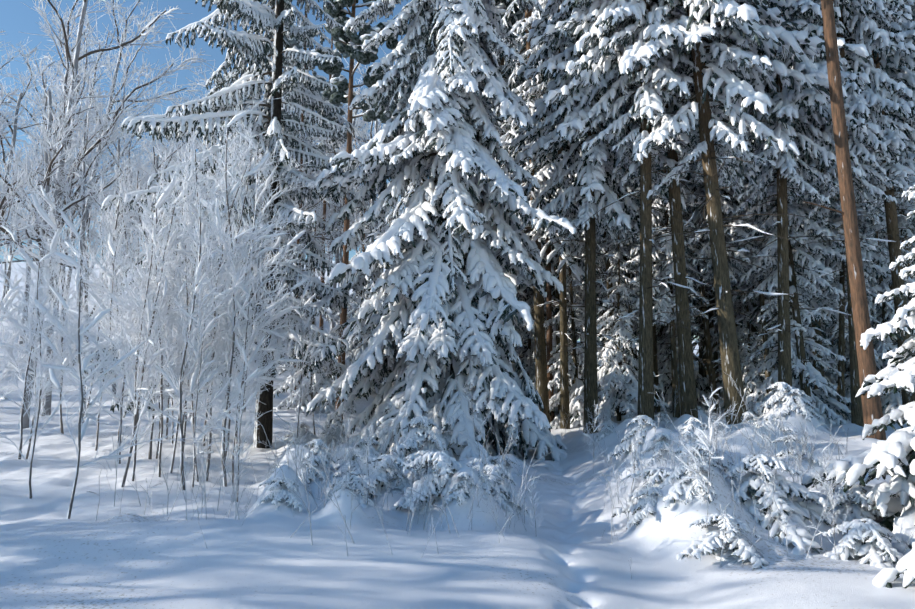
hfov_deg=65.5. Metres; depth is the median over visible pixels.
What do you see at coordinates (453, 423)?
frost weed
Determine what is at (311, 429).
frost weed
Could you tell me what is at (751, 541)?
frost stalk
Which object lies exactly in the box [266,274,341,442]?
frost sapling
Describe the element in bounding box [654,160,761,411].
spruce
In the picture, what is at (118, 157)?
frosty tree
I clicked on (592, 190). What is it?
forest spruce
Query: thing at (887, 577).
young spruce
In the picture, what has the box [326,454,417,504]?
sapling
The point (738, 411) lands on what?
frost stalk
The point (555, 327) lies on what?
spruce
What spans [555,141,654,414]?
forest spruce
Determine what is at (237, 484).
frost weed
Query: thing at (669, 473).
spruce seedling
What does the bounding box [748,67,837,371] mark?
forest spruce
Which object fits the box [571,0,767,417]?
forest spruce
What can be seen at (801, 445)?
frost weed
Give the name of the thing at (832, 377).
spruce
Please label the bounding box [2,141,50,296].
frost wood
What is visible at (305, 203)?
frosty tree
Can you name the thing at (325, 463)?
frost stalk
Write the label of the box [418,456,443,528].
frost weed
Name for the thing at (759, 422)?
frost stalk
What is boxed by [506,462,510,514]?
frost weed
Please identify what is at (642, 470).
frost stalk
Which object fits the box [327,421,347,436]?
spruce seedling
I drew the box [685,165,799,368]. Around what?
spruce
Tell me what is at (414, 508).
frost stalk
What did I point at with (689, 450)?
frost whip
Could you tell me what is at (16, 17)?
sky
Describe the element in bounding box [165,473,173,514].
frost weed
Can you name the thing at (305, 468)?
frost stalk
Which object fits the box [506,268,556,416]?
spruce
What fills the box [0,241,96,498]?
frost sapling
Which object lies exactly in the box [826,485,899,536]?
sapling
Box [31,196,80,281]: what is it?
frost wood
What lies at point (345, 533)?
frost stalk
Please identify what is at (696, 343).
spruce
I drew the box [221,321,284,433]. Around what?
frost sapling
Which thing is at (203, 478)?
frost weed
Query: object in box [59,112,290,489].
frost sapling
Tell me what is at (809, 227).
forest spruce
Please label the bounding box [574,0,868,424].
forest spruce
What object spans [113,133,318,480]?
frost sapling
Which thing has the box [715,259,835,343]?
spruce
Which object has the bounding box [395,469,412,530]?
frost weed
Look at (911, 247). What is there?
spruce
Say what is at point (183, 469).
frost weed
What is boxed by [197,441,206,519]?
frost weed
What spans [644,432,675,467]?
spruce seedling
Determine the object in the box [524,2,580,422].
forest pine
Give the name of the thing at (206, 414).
frost sapling
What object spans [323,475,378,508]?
spruce seedling
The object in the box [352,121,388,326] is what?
frosty tree
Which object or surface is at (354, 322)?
spruce
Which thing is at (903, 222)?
forest spruce
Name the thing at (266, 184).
frost sapling
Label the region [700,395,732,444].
frost weed
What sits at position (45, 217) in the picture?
frost sapling
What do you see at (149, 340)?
frost sapling
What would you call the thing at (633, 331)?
spruce
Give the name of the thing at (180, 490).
frost weed
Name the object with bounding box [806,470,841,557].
frost weed
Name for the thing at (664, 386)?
spruce
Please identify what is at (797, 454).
frost weed
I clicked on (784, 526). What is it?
frost weed
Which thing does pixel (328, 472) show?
frost weed
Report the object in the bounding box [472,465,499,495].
spruce seedling
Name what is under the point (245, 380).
frost sapling
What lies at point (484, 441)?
frost stalk
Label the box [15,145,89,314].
frost wood
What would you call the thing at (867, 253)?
forest spruce
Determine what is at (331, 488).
frost stalk
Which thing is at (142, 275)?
frost sapling
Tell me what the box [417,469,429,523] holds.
frost weed
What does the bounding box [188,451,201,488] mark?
frost weed
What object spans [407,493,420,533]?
frost stalk
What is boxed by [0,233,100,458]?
frost sapling
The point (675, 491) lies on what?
spruce seedling
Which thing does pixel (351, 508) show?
frost stalk
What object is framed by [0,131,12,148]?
frost wood
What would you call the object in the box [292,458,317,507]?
frost stalk
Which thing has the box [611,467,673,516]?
sapling
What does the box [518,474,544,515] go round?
frost weed
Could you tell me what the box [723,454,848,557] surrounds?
snowy bush
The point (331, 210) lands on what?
frost wood
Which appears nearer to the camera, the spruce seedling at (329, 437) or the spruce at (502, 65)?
the spruce seedling at (329, 437)
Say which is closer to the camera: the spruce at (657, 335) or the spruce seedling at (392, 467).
the spruce seedling at (392, 467)
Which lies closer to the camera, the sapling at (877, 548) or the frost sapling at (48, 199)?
the sapling at (877, 548)
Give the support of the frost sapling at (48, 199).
on the snow ground
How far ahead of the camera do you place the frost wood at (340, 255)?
65.45 m
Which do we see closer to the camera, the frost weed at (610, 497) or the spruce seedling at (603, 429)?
the frost weed at (610, 497)
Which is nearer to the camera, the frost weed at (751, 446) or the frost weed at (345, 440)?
the frost weed at (345, 440)
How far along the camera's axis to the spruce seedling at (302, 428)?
23.05 m
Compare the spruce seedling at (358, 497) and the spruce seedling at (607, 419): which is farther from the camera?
the spruce seedling at (607, 419)
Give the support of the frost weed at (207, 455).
on the snow ground
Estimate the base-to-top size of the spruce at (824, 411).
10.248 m
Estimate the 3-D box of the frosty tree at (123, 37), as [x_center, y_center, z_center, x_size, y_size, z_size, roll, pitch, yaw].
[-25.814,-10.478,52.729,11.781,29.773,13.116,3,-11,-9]
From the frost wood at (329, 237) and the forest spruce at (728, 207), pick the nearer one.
the forest spruce at (728, 207)
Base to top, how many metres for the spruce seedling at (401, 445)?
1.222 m
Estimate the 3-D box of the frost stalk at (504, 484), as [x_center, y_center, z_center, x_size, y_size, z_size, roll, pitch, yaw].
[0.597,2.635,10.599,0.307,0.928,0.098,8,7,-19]
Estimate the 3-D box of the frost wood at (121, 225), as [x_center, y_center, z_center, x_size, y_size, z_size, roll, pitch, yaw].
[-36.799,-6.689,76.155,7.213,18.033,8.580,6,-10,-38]
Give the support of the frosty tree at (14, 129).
on the snow ground
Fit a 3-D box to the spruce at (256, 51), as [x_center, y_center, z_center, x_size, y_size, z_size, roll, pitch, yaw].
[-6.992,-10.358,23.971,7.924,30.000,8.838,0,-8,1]
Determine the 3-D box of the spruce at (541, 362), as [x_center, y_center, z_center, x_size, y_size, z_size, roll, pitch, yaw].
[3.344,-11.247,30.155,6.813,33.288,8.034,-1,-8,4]
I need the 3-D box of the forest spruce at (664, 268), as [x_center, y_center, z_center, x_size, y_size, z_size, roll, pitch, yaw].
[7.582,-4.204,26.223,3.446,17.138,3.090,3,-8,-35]
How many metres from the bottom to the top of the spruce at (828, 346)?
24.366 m
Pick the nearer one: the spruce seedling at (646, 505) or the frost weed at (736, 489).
the frost weed at (736, 489)
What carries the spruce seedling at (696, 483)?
on the snow ground
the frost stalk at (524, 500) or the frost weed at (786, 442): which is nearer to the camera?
the frost stalk at (524, 500)
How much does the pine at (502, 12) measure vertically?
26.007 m
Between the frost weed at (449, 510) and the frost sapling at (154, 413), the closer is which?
the frost weed at (449, 510)
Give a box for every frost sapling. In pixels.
[0,183,105,458]
[0,221,69,410]
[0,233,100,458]
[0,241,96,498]
[3,167,103,433]
[5,208,187,518]
[29,186,147,419]
[32,158,168,442]
[42,216,178,463]
[46,155,253,458]
[56,223,141,450]
[58,180,223,480]
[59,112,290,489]
[70,206,197,467]
[72,146,237,476]
[76,157,223,486]
[87,170,214,438]
[111,156,261,444]
[111,208,259,427]
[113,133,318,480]
[113,202,263,472]
[119,225,240,481]
[123,264,217,458]
[124,95,317,486]
[133,104,326,457]
[135,245,230,443]
[147,171,266,445]
[164,307,250,486]
[168,116,315,467]
[182,265,291,485]
[183,171,305,450]
[204,339,271,501]
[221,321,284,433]
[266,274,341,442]
[280,254,348,434]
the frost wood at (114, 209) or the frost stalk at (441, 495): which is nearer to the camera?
the frost stalk at (441, 495)
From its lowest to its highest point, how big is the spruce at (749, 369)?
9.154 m
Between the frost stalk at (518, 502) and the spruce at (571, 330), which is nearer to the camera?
the frost stalk at (518, 502)
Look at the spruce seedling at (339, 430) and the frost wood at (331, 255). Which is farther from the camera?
the frost wood at (331, 255)
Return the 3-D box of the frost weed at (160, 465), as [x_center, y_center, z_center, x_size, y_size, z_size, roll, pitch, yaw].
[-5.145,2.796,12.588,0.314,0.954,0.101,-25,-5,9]
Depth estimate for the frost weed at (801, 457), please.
11.39 m
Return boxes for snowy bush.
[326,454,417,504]
[331,461,366,477]
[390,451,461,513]
[402,450,441,492]
[464,458,493,474]
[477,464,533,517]
[489,455,520,475]
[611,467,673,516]
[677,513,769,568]
[704,456,733,482]
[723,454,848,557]
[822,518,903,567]
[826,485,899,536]
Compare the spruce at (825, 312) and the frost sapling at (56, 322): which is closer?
the frost sapling at (56, 322)
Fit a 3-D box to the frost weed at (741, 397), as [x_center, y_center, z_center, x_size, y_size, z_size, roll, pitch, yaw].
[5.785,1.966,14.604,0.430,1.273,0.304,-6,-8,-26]
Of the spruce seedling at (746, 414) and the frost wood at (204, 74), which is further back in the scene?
the frost wood at (204, 74)
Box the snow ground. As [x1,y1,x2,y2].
[0,261,914,608]
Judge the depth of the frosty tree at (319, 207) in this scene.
61.41 m
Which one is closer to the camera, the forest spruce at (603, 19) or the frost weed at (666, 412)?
the frost weed at (666, 412)
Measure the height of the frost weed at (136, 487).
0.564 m
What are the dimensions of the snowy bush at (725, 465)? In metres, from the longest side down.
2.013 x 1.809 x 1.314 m
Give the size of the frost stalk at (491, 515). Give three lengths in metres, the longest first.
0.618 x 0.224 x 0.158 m
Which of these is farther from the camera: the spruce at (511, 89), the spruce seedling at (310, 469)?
the spruce at (511, 89)
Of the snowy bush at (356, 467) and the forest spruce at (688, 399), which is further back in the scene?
the forest spruce at (688, 399)
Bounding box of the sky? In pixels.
[0,0,904,340]
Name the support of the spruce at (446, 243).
on the snow ground
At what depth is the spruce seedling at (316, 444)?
12.88 m
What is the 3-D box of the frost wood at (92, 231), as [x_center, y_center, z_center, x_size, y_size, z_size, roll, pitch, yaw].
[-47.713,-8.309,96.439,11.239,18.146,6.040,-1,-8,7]
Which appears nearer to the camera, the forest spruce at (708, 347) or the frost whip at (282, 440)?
the frost whip at (282, 440)
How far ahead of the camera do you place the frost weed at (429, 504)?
9.21 m
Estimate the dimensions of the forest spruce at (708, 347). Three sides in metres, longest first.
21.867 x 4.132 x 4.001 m
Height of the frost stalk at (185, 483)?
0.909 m
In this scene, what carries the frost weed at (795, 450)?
on the snow ground
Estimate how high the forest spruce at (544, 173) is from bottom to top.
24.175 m
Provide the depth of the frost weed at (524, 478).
10.41 m
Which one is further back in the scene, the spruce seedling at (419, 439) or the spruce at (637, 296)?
the spruce at (637, 296)
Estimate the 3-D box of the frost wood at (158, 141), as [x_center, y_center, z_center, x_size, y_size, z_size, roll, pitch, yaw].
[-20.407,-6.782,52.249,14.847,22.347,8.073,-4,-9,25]
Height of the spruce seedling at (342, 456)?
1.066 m
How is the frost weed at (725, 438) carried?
on the snow ground
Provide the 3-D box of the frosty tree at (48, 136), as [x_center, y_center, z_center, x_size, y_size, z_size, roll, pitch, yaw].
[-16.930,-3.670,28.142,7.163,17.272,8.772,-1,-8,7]
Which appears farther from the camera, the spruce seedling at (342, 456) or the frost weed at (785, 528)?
the spruce seedling at (342, 456)
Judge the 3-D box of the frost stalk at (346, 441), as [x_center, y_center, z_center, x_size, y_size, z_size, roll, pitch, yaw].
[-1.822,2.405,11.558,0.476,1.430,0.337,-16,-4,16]
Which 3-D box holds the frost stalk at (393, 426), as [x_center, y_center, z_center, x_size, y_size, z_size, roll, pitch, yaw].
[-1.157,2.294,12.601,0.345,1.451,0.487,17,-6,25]
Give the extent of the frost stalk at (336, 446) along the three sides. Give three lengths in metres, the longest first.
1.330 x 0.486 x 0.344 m
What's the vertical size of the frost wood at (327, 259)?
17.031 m
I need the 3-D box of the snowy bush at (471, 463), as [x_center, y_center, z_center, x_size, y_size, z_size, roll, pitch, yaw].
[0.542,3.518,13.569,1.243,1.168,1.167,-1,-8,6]
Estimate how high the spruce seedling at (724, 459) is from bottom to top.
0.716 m
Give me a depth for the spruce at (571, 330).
36.09 m
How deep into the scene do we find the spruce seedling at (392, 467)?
12.18 m
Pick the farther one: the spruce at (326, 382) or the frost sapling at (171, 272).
the spruce at (326, 382)
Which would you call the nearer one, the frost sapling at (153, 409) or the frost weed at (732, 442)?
the frost weed at (732, 442)
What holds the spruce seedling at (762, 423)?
on the snow ground
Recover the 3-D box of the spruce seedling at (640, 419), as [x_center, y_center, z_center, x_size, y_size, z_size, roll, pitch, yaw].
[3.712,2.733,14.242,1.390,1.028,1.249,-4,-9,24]
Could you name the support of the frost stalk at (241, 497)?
on the snow ground
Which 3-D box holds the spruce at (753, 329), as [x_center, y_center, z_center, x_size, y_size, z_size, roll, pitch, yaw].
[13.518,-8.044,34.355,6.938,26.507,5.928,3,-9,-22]
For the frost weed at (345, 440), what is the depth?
10.12 m
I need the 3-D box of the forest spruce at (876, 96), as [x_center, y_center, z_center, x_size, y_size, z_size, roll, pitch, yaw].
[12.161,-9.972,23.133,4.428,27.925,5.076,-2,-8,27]
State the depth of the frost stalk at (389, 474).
10.67 m
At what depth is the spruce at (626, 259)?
30.23 m
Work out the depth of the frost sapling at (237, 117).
14.27 m
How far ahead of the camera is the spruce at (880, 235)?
32.87 m
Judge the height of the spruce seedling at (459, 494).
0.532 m
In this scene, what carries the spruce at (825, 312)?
on the snow ground
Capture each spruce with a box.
[61,0,366,448]
[273,210,355,412]
[305,0,575,460]
[329,182,391,399]
[330,0,430,345]
[386,185,415,211]
[424,5,545,338]
[489,1,551,360]
[490,10,552,346]
[490,34,551,343]
[491,0,603,431]
[491,27,530,226]
[498,0,625,428]
[501,0,690,433]
[501,5,625,413]
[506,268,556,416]
[527,193,584,383]
[530,0,749,425]
[532,289,581,387]
[543,234,637,428]
[552,164,694,395]
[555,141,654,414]
[566,199,674,347]
[568,210,638,371]
[570,193,668,427]
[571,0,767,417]
[572,165,634,373]
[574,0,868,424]
[597,179,745,412]
[614,143,710,417]
[632,201,690,368]
[632,297,707,394]
[633,224,722,413]
[652,131,734,413]
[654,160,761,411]
[667,76,776,417]
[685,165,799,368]
[688,292,774,367]
[689,267,769,381]
[693,0,886,391]
[697,210,749,400]
[706,262,777,415]
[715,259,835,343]
[717,57,913,403]
[724,20,875,407]
[728,144,775,393]
[740,262,878,389]
[744,177,850,425]
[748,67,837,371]
[768,0,914,426]
[790,0,914,404]
[793,176,899,414]
[801,185,914,556]
[821,287,850,409]
[829,192,913,415]
[834,217,886,405]
[857,9,914,302]
[860,215,914,344]
[861,115,913,264]
[864,61,914,324]
[872,406,914,588]
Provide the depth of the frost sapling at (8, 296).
22.57 m
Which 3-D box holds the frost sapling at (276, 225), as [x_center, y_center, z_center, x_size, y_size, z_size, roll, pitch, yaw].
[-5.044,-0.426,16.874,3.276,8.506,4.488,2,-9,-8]
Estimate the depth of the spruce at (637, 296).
35.46 m
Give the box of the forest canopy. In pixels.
[495,0,914,87]
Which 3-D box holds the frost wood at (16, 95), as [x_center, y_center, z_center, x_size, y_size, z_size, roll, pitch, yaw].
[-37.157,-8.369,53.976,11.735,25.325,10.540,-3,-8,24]
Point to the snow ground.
(562, 555)
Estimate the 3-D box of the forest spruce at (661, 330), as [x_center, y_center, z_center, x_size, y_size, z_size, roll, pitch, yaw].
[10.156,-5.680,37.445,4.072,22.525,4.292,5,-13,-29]
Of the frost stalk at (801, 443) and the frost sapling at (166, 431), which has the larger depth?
the frost sapling at (166, 431)
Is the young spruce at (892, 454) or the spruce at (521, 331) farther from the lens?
the spruce at (521, 331)
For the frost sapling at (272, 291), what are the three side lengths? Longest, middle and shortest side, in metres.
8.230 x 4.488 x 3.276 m
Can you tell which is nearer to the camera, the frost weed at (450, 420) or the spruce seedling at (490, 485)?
the spruce seedling at (490, 485)
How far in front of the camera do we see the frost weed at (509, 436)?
14.03 m
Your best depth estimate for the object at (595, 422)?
15.95 m
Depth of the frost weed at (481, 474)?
10.29 m
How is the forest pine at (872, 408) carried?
on the snow ground
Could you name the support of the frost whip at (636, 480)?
on the snow ground
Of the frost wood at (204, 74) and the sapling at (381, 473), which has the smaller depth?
the sapling at (381, 473)
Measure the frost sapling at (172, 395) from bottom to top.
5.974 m
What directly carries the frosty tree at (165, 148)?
on the snow ground
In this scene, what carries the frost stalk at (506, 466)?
on the snow ground
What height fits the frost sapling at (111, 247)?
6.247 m
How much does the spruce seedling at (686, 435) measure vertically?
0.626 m
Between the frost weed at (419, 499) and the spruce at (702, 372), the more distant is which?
the spruce at (702, 372)
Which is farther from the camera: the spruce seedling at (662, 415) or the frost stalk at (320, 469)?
the spruce seedling at (662, 415)
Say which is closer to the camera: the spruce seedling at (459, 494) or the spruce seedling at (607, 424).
the spruce seedling at (459, 494)
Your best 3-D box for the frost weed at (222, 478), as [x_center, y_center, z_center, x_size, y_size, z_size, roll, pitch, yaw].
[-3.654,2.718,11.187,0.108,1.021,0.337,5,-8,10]
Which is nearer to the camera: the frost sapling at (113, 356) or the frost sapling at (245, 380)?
the frost sapling at (245, 380)
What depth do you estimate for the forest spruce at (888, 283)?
37.07 m
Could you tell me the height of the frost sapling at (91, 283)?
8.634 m
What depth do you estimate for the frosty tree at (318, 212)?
57.94 m
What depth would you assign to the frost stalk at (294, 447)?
10.14 m
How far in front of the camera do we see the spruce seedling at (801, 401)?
17.75 m
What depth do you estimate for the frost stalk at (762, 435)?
12.24 m
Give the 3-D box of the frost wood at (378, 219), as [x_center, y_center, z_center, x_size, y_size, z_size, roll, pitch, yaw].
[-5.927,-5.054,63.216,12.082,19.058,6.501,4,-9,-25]
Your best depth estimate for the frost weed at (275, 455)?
9.92 m
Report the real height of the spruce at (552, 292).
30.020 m
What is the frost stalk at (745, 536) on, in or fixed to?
on the snow ground
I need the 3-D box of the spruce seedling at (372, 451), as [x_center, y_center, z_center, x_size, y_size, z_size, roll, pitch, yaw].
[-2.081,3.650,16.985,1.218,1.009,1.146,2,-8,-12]
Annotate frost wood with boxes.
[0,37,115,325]
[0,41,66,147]
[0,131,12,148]
[0,148,48,225]
[0,158,30,314]
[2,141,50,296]
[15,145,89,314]
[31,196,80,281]
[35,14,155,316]
[77,177,138,317]
[78,186,132,273]
[91,166,160,236]
[93,158,149,315]
[107,134,173,274]
[108,135,173,266]
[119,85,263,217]
[176,15,308,320]
[203,69,318,173]
[280,156,367,297]
[303,199,334,260]
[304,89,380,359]
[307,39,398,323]
[308,143,376,335]
[318,209,333,302]
[319,208,333,284]
[320,204,354,287]
[326,137,404,299]
[379,182,411,231]
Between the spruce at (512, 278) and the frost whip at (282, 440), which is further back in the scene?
the spruce at (512, 278)
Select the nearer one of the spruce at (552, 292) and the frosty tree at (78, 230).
the spruce at (552, 292)
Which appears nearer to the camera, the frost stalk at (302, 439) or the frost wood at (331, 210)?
the frost stalk at (302, 439)
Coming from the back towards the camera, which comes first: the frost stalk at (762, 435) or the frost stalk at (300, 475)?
the frost stalk at (762, 435)
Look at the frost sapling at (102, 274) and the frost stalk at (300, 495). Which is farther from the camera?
the frost sapling at (102, 274)
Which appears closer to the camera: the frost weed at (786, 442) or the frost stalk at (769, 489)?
the frost stalk at (769, 489)
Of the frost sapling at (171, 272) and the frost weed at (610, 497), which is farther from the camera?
the frost sapling at (171, 272)
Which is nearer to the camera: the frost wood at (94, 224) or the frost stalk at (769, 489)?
the frost stalk at (769, 489)
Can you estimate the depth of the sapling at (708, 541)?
8.46 m
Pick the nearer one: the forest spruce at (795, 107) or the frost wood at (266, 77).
the forest spruce at (795, 107)
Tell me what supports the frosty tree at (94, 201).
on the snow ground
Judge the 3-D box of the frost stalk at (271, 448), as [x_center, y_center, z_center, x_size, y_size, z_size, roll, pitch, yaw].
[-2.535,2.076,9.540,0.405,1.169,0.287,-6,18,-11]
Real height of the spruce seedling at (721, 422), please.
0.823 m
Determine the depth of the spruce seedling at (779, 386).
18.00 m
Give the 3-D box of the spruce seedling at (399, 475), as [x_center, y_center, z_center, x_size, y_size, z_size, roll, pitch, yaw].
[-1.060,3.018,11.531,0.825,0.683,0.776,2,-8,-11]
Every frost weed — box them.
[87,472,100,521]
[112,419,141,505]
[127,471,140,505]
[144,466,164,514]
[155,443,170,489]
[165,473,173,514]
[167,460,199,520]
[178,445,194,492]
[185,407,238,517]
[187,451,211,517]
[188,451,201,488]
[195,430,226,498]
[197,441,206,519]
[217,447,232,510]
[227,458,248,517]
[230,438,248,499]
[235,442,245,519]
[269,435,286,489]
[290,475,355,537]
[299,408,321,455]
[311,405,324,446]
[318,410,337,465]
[323,439,334,507]
[326,407,358,478]
[327,387,350,489]
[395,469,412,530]
[405,428,430,480]
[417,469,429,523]
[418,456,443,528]
[426,473,437,531]
[433,480,458,536]
[442,401,460,442]
[449,400,463,456]
[461,471,473,529]
[468,442,495,516]
[501,405,523,477]
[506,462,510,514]
[509,435,552,528]
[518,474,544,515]
[601,463,615,535]
[602,454,618,503]
[630,426,646,467]
[654,392,679,433]
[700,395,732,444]
[711,413,736,471]
[712,419,720,465]
[724,372,753,427]
[725,429,739,463]
[726,470,742,515]
[733,417,764,471]
[742,432,763,471]
[760,487,773,539]
[768,497,787,556]
[772,421,797,463]
[782,509,798,546]
[786,427,807,481]
[788,430,814,484]
[790,428,805,475]
[798,432,810,482]
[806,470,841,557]
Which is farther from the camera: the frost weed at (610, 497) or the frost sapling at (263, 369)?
the frost sapling at (263, 369)
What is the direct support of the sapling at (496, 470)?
on the snow ground
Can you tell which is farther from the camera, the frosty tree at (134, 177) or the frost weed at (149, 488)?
the frosty tree at (134, 177)
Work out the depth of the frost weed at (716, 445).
9.98 m
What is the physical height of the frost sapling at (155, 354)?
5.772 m
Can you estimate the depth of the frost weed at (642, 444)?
12.56 m
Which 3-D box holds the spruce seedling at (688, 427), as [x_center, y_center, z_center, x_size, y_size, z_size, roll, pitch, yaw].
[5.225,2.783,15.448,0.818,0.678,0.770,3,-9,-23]
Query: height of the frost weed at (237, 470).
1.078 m
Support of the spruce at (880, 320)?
on the snow ground
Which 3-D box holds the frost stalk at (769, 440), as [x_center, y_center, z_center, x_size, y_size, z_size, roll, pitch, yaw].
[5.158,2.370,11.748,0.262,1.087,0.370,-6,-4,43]
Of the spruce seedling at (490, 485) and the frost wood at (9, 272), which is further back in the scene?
the frost wood at (9, 272)
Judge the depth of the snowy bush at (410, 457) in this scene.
12.60 m
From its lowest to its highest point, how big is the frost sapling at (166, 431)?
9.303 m
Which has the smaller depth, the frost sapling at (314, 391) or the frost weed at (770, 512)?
the frost weed at (770, 512)
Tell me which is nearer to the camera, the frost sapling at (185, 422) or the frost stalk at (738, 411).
the frost stalk at (738, 411)
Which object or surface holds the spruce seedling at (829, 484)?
on the snow ground
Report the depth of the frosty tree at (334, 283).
62.87 m
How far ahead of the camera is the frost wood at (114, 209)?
91.86 m
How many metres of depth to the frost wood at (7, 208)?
65.48 m
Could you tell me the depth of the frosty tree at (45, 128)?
61.56 m
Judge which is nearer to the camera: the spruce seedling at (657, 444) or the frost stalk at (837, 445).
the frost stalk at (837, 445)
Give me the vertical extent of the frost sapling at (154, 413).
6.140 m
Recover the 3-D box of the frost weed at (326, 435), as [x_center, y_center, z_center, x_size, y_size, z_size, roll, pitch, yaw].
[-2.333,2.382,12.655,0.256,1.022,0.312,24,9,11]
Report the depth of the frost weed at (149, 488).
10.93 m
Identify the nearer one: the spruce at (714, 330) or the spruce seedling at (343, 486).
the spruce seedling at (343, 486)
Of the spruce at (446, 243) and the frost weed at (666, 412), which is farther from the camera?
the spruce at (446, 243)
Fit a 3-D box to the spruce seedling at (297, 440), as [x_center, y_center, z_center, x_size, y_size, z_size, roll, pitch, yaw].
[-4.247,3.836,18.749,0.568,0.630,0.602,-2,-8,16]
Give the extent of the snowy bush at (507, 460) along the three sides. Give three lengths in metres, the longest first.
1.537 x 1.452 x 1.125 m
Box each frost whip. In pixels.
[268,433,308,476]
[348,422,391,502]
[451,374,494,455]
[520,475,546,530]
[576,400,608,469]
[612,431,654,529]
[668,386,737,515]
[750,397,789,456]
[802,440,851,559]
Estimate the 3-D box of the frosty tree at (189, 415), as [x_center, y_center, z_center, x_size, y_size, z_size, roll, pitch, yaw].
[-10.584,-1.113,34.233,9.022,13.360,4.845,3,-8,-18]
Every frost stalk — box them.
[180,450,187,520]
[236,483,247,516]
[251,418,286,487]
[274,412,312,544]
[275,420,300,491]
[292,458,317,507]
[292,480,308,512]
[293,413,310,470]
[298,449,306,488]
[305,444,353,542]
[313,447,327,494]
[316,443,330,483]
[320,411,362,475]
[324,416,354,497]
[328,422,338,488]
[337,515,347,555]
[350,495,360,528]
[362,481,392,554]
[374,400,414,464]
[382,453,398,507]
[407,462,424,529]
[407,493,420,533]
[408,477,426,534]
[409,454,423,526]
[417,429,449,479]
[421,515,440,557]
[429,465,449,532]
[476,424,492,470]
[477,498,504,538]
[489,427,519,519]
[491,454,505,509]
[498,474,539,534]
[500,427,515,464]
[502,488,525,532]
[523,471,527,523]
[607,463,636,543]
[625,449,644,496]
[662,419,681,479]
[687,409,706,453]
[719,501,731,565]
[721,515,762,555]
[722,373,764,456]
[741,526,760,565]
[746,469,781,520]
[747,396,773,472]
[748,413,778,470]
[757,416,776,473]
[780,419,816,487]
[807,441,815,471]
[823,420,841,462]
[824,425,848,483]
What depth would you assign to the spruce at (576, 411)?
28.34 m
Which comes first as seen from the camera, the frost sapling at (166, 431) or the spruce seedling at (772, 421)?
the spruce seedling at (772, 421)
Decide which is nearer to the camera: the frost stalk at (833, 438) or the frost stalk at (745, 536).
the frost stalk at (745, 536)
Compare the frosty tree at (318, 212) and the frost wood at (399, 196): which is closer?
the frosty tree at (318, 212)
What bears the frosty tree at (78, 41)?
on the snow ground
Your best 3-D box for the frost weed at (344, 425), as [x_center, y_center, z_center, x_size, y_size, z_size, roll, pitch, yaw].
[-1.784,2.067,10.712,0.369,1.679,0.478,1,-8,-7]
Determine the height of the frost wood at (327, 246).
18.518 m
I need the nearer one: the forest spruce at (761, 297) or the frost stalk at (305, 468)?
the frost stalk at (305, 468)
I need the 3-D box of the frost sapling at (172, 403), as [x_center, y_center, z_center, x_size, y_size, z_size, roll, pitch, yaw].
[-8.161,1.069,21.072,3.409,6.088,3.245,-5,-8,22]
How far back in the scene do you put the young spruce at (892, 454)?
9.43 m
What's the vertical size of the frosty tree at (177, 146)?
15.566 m
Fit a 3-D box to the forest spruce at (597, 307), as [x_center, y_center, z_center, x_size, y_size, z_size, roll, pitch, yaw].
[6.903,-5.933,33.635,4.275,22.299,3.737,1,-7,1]
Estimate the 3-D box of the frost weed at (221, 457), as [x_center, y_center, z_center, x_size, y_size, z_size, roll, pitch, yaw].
[-3.285,2.092,9.494,0.592,1.663,0.419,-4,-23,-21]
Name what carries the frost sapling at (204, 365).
on the snow ground
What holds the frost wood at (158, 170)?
on the snow ground
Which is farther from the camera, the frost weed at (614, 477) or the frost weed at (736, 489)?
the frost weed at (614, 477)
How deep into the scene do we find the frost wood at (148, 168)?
80.84 m
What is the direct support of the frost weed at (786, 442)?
on the snow ground
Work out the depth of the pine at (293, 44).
43.78 m
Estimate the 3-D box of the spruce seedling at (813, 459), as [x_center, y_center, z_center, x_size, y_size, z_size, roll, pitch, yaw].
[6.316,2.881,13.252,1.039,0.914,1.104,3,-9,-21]
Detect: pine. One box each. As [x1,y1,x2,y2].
[281,11,344,392]
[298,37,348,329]
[309,0,406,422]
[439,6,510,25]
[494,0,545,315]
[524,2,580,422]
[804,0,885,439]
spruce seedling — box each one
[259,476,301,511]
[284,423,312,436]
[287,438,303,450]
[299,455,330,486]
[301,439,335,471]
[319,429,337,442]
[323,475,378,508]
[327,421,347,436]
[329,480,355,499]
[336,451,365,463]
[354,436,381,456]
[371,461,402,470]
[386,470,408,492]
[388,416,445,467]
[407,423,442,451]
[440,472,486,507]
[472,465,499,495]
[590,426,612,444]
[597,422,614,432]
[599,415,618,424]
[607,415,656,467]
[620,414,631,423]
[626,487,661,529]
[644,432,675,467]
[655,412,670,422]
[656,442,732,507]
[662,449,732,484]
[678,463,714,504]
[679,417,703,435]
[681,431,699,442]
[708,421,730,433]
[720,457,739,479]
[740,412,758,424]
[753,421,771,433]
[759,382,800,413]
[763,414,797,432]
[772,435,821,470]
[779,389,819,421]
[820,480,854,496]
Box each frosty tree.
[0,42,69,249]
[0,53,155,428]
[0,76,84,243]
[0,151,129,422]
[15,9,143,343]
[21,0,216,415]
[27,98,177,393]
[31,113,115,323]
[65,0,202,362]
[73,131,202,422]
[102,119,176,283]
[138,139,209,230]
[143,86,227,166]
[175,143,336,418]
[228,109,387,412]
[252,141,341,235]
[284,125,389,306]
[295,103,353,334]
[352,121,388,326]
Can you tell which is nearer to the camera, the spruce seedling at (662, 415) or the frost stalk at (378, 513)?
the frost stalk at (378, 513)
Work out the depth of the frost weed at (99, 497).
10.27 m
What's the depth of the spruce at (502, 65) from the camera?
35.49 m

